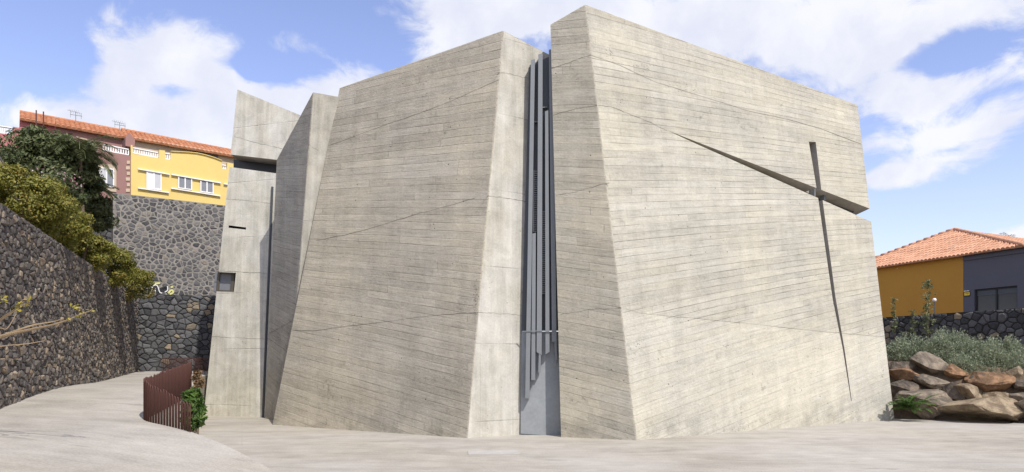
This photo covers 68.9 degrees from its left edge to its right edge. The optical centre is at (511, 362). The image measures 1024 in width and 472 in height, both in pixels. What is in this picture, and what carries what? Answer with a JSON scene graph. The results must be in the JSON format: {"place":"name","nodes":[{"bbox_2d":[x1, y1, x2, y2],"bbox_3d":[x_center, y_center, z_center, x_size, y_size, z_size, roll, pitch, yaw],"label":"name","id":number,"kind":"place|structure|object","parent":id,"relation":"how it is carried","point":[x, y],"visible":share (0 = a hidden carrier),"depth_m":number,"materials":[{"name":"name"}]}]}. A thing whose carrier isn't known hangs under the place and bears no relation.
{"place":"outdoors","nodes":[
{"label":"outdoors","id":0,"kind":"place"},
{"bbox_2d":[0,0,1023,331],"label":"sky","id":1,"kind":"structure","parent":0,"point":[936,86],"materials":[{"name":"blue"}]},
{"bbox_2d":[196,416,1023,471],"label":"plaza","id":2,"kind":"structure","parent":0,"point":[908,445],"depth_m":20.57,"materials":[{"name":"grey concrete"}]},
{"bbox_2d":[38,129,122,213],"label":"feather palm","id":3,"kind":"object","parent":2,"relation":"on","point":[89,146],"visible":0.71,"depth_m":36.33,"materials":[{"name":"green leaves"},{"name":"bark"}]},
{"bbox_2d":[79,177,119,250],"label":"feather palm","id":4,"kind":"object","parent":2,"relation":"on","point":[108,192],"visible":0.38,"depth_m":37.59,"materials":[{"name":"green plant"}]},
{"bbox_2d":[0,371,274,471],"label":"ramp","id":5,"kind":"structure","parent":2,"relation":"on","point":[102,426],"depth_m":14.61,"materials":[{"name":"grey concrete"}]},
{"bbox_2d":[0,296,93,359],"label":"bare tree","id":6,"kind":"object","parent":5,"relation":"on","point":[17,331],"visible":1,"depth_m":12.68,"materials":[{"name":"brown plant"}]},
{"bbox_2d":[0,203,138,408],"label":"retaining wall","id":7,"kind":"structure","parent":5,"relation":"on","point":[52,277],"depth_m":22.73,"materials":[{"name":"grey stone"}]},
{"bbox_2d":[143,362,191,431],"bbox_3d":[-8.636,0.765,18.792,1.038,1.580,6.565,0,0,-23],"label":"bar railing","id":8,"kind":"object","parent":5,"relation":"on","point":[162,391],"visible":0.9,"depth_m":17.25,"materials":[{"name":"brown metal"}]},
{"bbox_2d":[137,294,215,370],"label":"dry stone wall","id":9,"kind":"structure","parent":5,"relation":"on","point":[171,327],"depth_m":40.62,"materials":[{"name":"grey stone"}]},
{"bbox_2d":[164,357,208,373],"bbox_3d":[-15.854,0.203,36.282,2.235,0.944,0.695,0,0,-33],"label":"bar railing","id":10,"kind":"object","parent":5,"relation":"on","point":[180,360],"visible":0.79,"depth_m":36.59,"materials":[{"name":"black metal"}]},
{"bbox_2d":[180,385,207,432],"bbox_3d":[-8.044,1.547,18.906,0.744,1.974,0.799,0,0,0],"label":"corner bush","id":11,"kind":"object","parent":2,"relation":"on","point":[194,398],"visible":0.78,"depth_m":18.77,"materials":[{"name":"green plant"}]},
{"bbox_2d":[190,368,205,433],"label":"dry plant","id":12,"kind":"object","parent":2,"relation":"on","point":[198,377],"visible":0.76,"depth_m":21.81,"materials":[{"name":"brown plant"}]},
{"bbox_2d":[468,450,519,454],"bbox_3d":[-0.497,2.394,19.882,1.350,0.012,0.750,0,0,-6],"label":"access cover","id":13,"kind":"object","parent":2,"relation":"on","point":[494,452],"visible":1,"depth_m":19.79,"materials":[{"name":"concrete"}]},
{"bbox_2d":[205,5,897,439],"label":"concrete church","id":14,"kind":"structure","parent":2,"relation":"on","point":[665,235],"depth_m":25.91,"materials":[{"name":"grey concrete"}]},
{"bbox_2d":[213,271,235,291],"bbox_3d":[-13.056,-3.673,33.878,1.198,1.039,0.152,0,0,18],"label":"window","id":15,"kind":"structure","parent":14,"relation":"in","point":[223,282],"depth_m":33.88,"materials":[{"name":"grey glass"}]},
{"bbox_2d":[521,332,560,434],"bbox_3d":[1.007,0.818,24.752,1.451,3.682,0.169,0,0,2],"label":"metal door","id":16,"kind":"structure","parent":14,"relation":"in","point":[540,413],"depth_m":24.71,"materials":[{"name":"metal"}]},
{"bbox_2d":[888,349,1023,422],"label":"planted bank","id":17,"kind":"structure","parent":0,"point":[900,413],"depth_m":31.80,"materials":[{"name":"soil"}]},
{"bbox_2d":[890,297,900,332],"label":"sapling","id":18,"kind":"object","parent":17,"relation":"on","point":[894,315],"visible":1,"depth_m":45.12,"materials":[{"name":"green plant"}]},
{"bbox_2d":[888,361,916,371],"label":"boulder","id":19,"kind":"object","parent":17,"relation":"on","point":[911,365],"visible":0.59,"depth_m":32.80,"materials":[{"name":"grey stone"}]},
{"bbox_2d":[889,368,918,380],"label":"boulder","id":20,"kind":"object","parent":17,"relation":"on","point":[907,374],"visible":0.81,"depth_m":32.47,"materials":[{"name":"brown stone"}]},
{"bbox_2d":[890,379,920,394],"bbox_3d":[16.948,1.247,32.401,1.174,1.052,1.242,0,0,0],"label":"boulder","id":21,"kind":"object","parent":17,"relation":"on","point":[899,385],"visible":0.5,"depth_m":32.16,"materials":[{"name":"grey stone"}]},
{"bbox_2d":[886,331,927,361],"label":"grey shrub","id":22,"kind":"object","parent":17,"relation":"on","point":[902,347],"visible":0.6,"depth_m":34.25,"materials":[{"name":"green plant"}]},
{"bbox_2d":[904,309,917,337],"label":"sapling","id":23,"kind":"object","parent":17,"relation":"on","point":[912,320],"visible":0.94,"depth_m":43.94,"materials":[{"name":"green plant"}]},
{"bbox_2d":[888,393,938,413],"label":"fern","id":24,"kind":"object","parent":17,"relation":"on","point":[906,404],"visible":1,"depth_m":30.36,"materials":[{"name":"green plant"}]},
{"bbox_2d":[901,339,943,360],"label":"grey shrub","id":25,"kind":"object","parent":17,"relation":"on","point":[923,348],"visible":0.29,"depth_m":33.67,"materials":[{"name":"green plant"}]},
{"bbox_2d":[893,388,952,419],"bbox_3d":[17.301,1.842,31.523,2.203,1.492,2.204,0,0,-33],"label":"boulder","id":26,"kind":"object","parent":17,"relation":"on","point":[943,397],"visible":0.69,"depth_m":31.05,"materials":[{"name":"grey stone"}]},
{"bbox_2d":[918,279,939,336],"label":"sapling","id":27,"kind":"object","parent":17,"relation":"on","point":[926,283],"visible":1,"depth_m":42.93,"materials":[{"name":"green plant"}]},
{"bbox_2d":[910,351,948,373],"bbox_3d":[18.294,0.115,32.528,1.390,1.201,1.416,0,0,-37],"label":"boulder","id":28,"kind":"object","parent":17,"relation":"on","point":[930,363],"visible":0.79,"depth_m":32.39,"materials":[{"name":"grey stone"}]},
{"bbox_2d":[912,374,949,389],"bbox_3d":[18.106,0.892,32.168,1.586,0.818,1.148,0,0,0],"label":"boulder","id":29,"kind":"object","parent":17,"relation":"on","point":[930,382],"visible":0.73,"depth_m":31.77,"materials":[{"name":"grey stone"}]},
{"bbox_2d":[920,326,972,355],"bbox_3d":[19.916,-0.730,34.197,2.839,2.036,2.330,0,0,0],"label":"grey shrub","id":30,"kind":"object","parent":17,"relation":"on","point":[943,339],"visible":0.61,"depth_m":33.76,"materials":[{"name":"green plant"}]},
{"bbox_2d":[942,381,965,400],"bbox_3d":[18.739,1.277,31.458,1.081,0.962,0.972,0,0,-37],"label":"boulder","id":31,"kind":"object","parent":17,"relation":"on","point":[952,391],"visible":0.42,"depth_m":31.19,"materials":[{"name":"grey stone"}]},
{"bbox_2d":[944,363,969,378],"bbox_3d":[19.037,0.410,32.100,1.034,0.731,0.923,0,0,0],"label":"boulder","id":32,"kind":"object","parent":17,"relation":"on","point":[951,370],"visible":0.96,"depth_m":31.80,"materials":[{"name":"brown stone"}]},
{"bbox_2d":[935,339,979,362],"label":"grey shrub","id":33,"kind":"object","parent":17,"relation":"on","point":[947,357],"visible":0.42,"depth_m":33.07,"materials":[{"name":"green plant"}]},
{"bbox_2d":[954,383,982,398],"bbox_3d":[19.127,1.371,31.064,1.440,1.015,1.018,0,0,-25],"label":"boulder","id":34,"kind":"object","parent":17,"relation":"on","point":[968,391],"visible":0.56,"depth_m":30.66,"materials":[{"name":"beige stone"}]},
{"bbox_2d":[946,349,990,372],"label":"grey shrub","id":35,"kind":"object","parent":17,"relation":"on","point":[965,362],"visible":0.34,"depth_m":32.17,"materials":[{"name":"green plant"}]},
{"bbox_2d":[936,396,1023,421],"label":"boulder","id":36,"kind":"object","parent":17,"relation":"on","point":[997,408],"visible":0.86,"depth_m":29.68,"materials":[{"name":"beige stone"}]},
{"bbox_2d":[962,334,1000,353],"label":"grey shrub","id":37,"kind":"object","parent":17,"relation":"on","point":[976,342],"visible":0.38,"depth_m":33.12,"materials":[{"name":"green plant"}]},
{"bbox_2d":[965,356,1001,372],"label":"grey shrub","id":38,"kind":"object","parent":17,"relation":"on","point":[985,365],"visible":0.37,"depth_m":31.74,"materials":[{"name":"green plant"}]},
{"bbox_2d":[964,371,1015,391],"bbox_3d":[19.916,0.895,31.144,1.718,1.076,1.614,0,0,0],"label":"boulder","id":39,"kind":"object","parent":17,"relation":"on","point":[991,382],"visible":0.81,"depth_m":30.66,"materials":[{"name":"brown stone"}]},
{"bbox_2d":[964,336,1021,365],"bbox_3d":[20.993,-0.159,32.650,2.849,1.988,2.441,0,0,0],"label":"grey shrub","id":40,"kind":"object","parent":17,"relation":"on","point":[989,354],"visible":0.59,"depth_m":32.11,"materials":[{"name":"green plant"}]},
{"bbox_2d":[982,392,1008,397],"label":"boulder","id":41,"kind":"object","parent":17,"relation":"on","point":[998,394],"visible":0.35,"depth_m":30.35,"materials":[{"name":"beige stone"}]},
{"bbox_2d":[984,335,1023,357],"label":"grey shrub","id":42,"kind":"object","parent":17,"relation":"on","point":[1018,345],"visible":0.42,"depth_m":32.47,"materials":[{"name":"green plant"}]},
{"bbox_2d":[995,346,1023,370],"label":"grey shrub","id":43,"kind":"object","parent":17,"relation":"on","point":[1020,361],"visible":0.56,"depth_m":31.46,"materials":[{"name":"green plant"}]},
{"bbox_2d":[1006,366,1022,378],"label":"boulder","id":44,"kind":"object","parent":17,"relation":"on","point":[1016,372],"visible":0.81,"depth_m":30.77,"materials":[{"name":"beige stone"}]},
{"bbox_2d":[1009,392,1023,400],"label":"boulder","id":45,"kind":"object","parent":17,"relation":"on","point":[1018,396],"visible":0.62,"depth_m":30.06,"materials":[{"name":"stone"}]},
{"bbox_2d":[1013,379,1023,389],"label":"boulder","id":46,"kind":"object","parent":17,"relation":"on","point":[1018,384],"visible":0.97,"depth_m":30.41,"materials":[{"name":"stone"}]},
{"bbox_2d":[1014,400,1023,409],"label":"boulder","id":47,"kind":"object","parent":17,"relation":"on","point":[1020,403],"visible":0.51,"depth_m":29.45,"materials":[{"name":"stone"}]},
{"label":"house terrace","id":48,"kind":"structure","parent":0,"visible":0},
{"bbox_2d":[875,228,1023,316],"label":"ochre house","id":49,"kind":"structure","parent":48,"relation":"on","point":[986,270],"depth_m":49.37,"materials":[{"name":"painted plaster"},{"name":"terracotta tile"},{"name":"dark glass"}]},
{"bbox_2d":[964,290,969,295],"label":"alarm sign","id":50,"kind":"object","parent":49,"relation":"attached to","point":[967,293],"visible":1,"depth_m":48.07,"materials":[{"name":"yellow paint"}]},
{"bbox_2d":[975,286,1016,310],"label":"window","id":51,"kind":"structure","parent":49,"relation":"in","point":[999,298],"depth_m":46.40,"materials":[{"name":"grey glass"}]},
{"bbox_2d":[882,308,1023,349],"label":"dark garden wall","id":52,"kind":"structure","parent":48,"relation":"on","point":[1001,323],"depth_m":41.06,"materials":[{"name":"grey stone"}]},
{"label":"hillside","id":53,"kind":"structure","parent":0,"visible":0},
{"bbox_2d":[0,156,17,201],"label":"end wall","id":54,"kind":"structure","parent":53,"relation":"on","point":[2,161],"depth_m":24.99,"materials":[{"name":"pink paint"}]},
{"bbox_2d":[0,162,83,239],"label":"olive shrub","id":55,"kind":"object","parent":53,"relation":"on","point":[55,206],"visible":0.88,"depth_m":22.80,"materials":[{"name":"green plant"}]},
{"bbox_2d":[21,166,87,207],"bbox_3d":[-18.254,-6.331,29.357,2.590,2.656,2.810,0,0,38],"label":"flowering shrub","id":56,"kind":"object","parent":53,"relation":"on","point":[67,180],"visible":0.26,"depth_m":29.27,"materials":[{"name":"green plant"}]},
{"bbox_2d":[24,204,94,249],"bbox_3d":[-15.646,-4.546,25.544,2.341,1.839,2.356,0,0,0],"label":"olive shrub","id":57,"kind":"object","parent":53,"relation":"on","point":[81,227],"visible":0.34,"depth_m":25.55,"materials":[{"name":"green plant"}]},
{"bbox_2d":[0,124,119,233],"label":"dark tree","id":58,"kind":"object","parent":53,"relation":"on","point":[30,152],"visible":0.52,"depth_m":35.41,"materials":[{"name":"green plant"}]},
{"bbox_2d":[70,199,110,265],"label":"dark stone wall","id":59,"kind":"structure","parent":53,"relation":"on","point":[106,234],"depth_m":44.68,"materials":[{"name":"grey stone"}]},
{"bbox_2d":[69,233,117,270],"bbox_3d":[-16.518,-4.118,28.578,2.425,2.002,2.387,0,0,-36],"label":"olive shrub","id":60,"kind":"object","parent":53,"relation":"on","point":[99,255],"visible":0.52,"depth_m":28.37,"materials":[{"name":"green plant"}]},
{"bbox_2d":[72,244,140,287],"bbox_3d":[-17.690,-4.101,31.992,2.905,2.032,2.982,0,0,0],"label":"olive shrub","id":61,"kind":"object","parent":53,"relation":"on","point":[120,267],"visible":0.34,"depth_m":32.25,"materials":[{"name":"green plant"}]},
{"bbox_2d":[123,264,155,303],"bbox_3d":[-18.825,-3.885,36.518,2.512,2.034,2.608,0,0,-32],"label":"olive shrub","id":62,"kind":"object","parent":53,"relation":"on","point":[140,282],"visible":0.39,"depth_m":36.38,"materials":[{"name":"green plant"}]},
{"bbox_2d":[111,193,224,295],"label":"mortared wall","id":63,"kind":"structure","parent":53,"relation":"on","point":[174,246],"depth_m":45.82,"materials":[{"name":"grey stone"}]},
{"label":"upper terrace","id":64,"kind":"structure","parent":0,"visible":0},
{"bbox_2d":[0,110,55,149],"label":"pink house","id":65,"kind":"structure","parent":64,"relation":"on","point":[27,118],"depth_m":43.78,"materials":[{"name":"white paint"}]},
{"bbox_2d":[55,117,134,198],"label":"mauve house","id":66,"kind":"structure","parent":64,"relation":"on","point":[121,175],"depth_m":44.61,"materials":[{"name":"pink paint"}]},
{"bbox_2d":[36,110,53,129],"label":"scaffold poles","id":67,"kind":"object","parent":66,"relation":"on","point":[43,119],"visible":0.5,"depth_m":43.04,"materials":[{"name":"grey metal"}]},
{"bbox_2d":[69,110,79,120],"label":"tv antenna","id":68,"kind":"object","parent":66,"relation":"on","point":[75,113],"visible":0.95,"depth_m":46.63,"materials":[{"name":"grey metal"}]},
{"bbox_2d":[99,167,113,187],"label":"window","id":69,"kind":"structure","parent":66,"relation":"in","point":[109,180],"depth_m":43.80,"materials":[{"name":"white paint"}]},
{"bbox_2d":[121,128,236,204],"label":"yellow house","id":70,"kind":"structure","parent":64,"relation":"on","point":[165,167],"depth_m":46.55,"materials":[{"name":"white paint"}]},
{"bbox_2d":[146,171,161,189],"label":"window","id":71,"kind":"structure","parent":70,"relation":"in","point":[153,180],"depth_m":45.17,"materials":[{"name":"white paint"}]},
{"bbox_2d":[178,176,191,189],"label":"window","id":72,"kind":"structure","parent":70,"relation":"in","point":[183,182],"depth_m":46.18,"materials":[{"name":"white paint"}]},
{"bbox_2d":[200,180,213,193],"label":"window","id":73,"kind":"structure","parent":70,"relation":"in","point":[205,186],"depth_m":46.88,"materials":[{"name":"white paint"}]}
]}

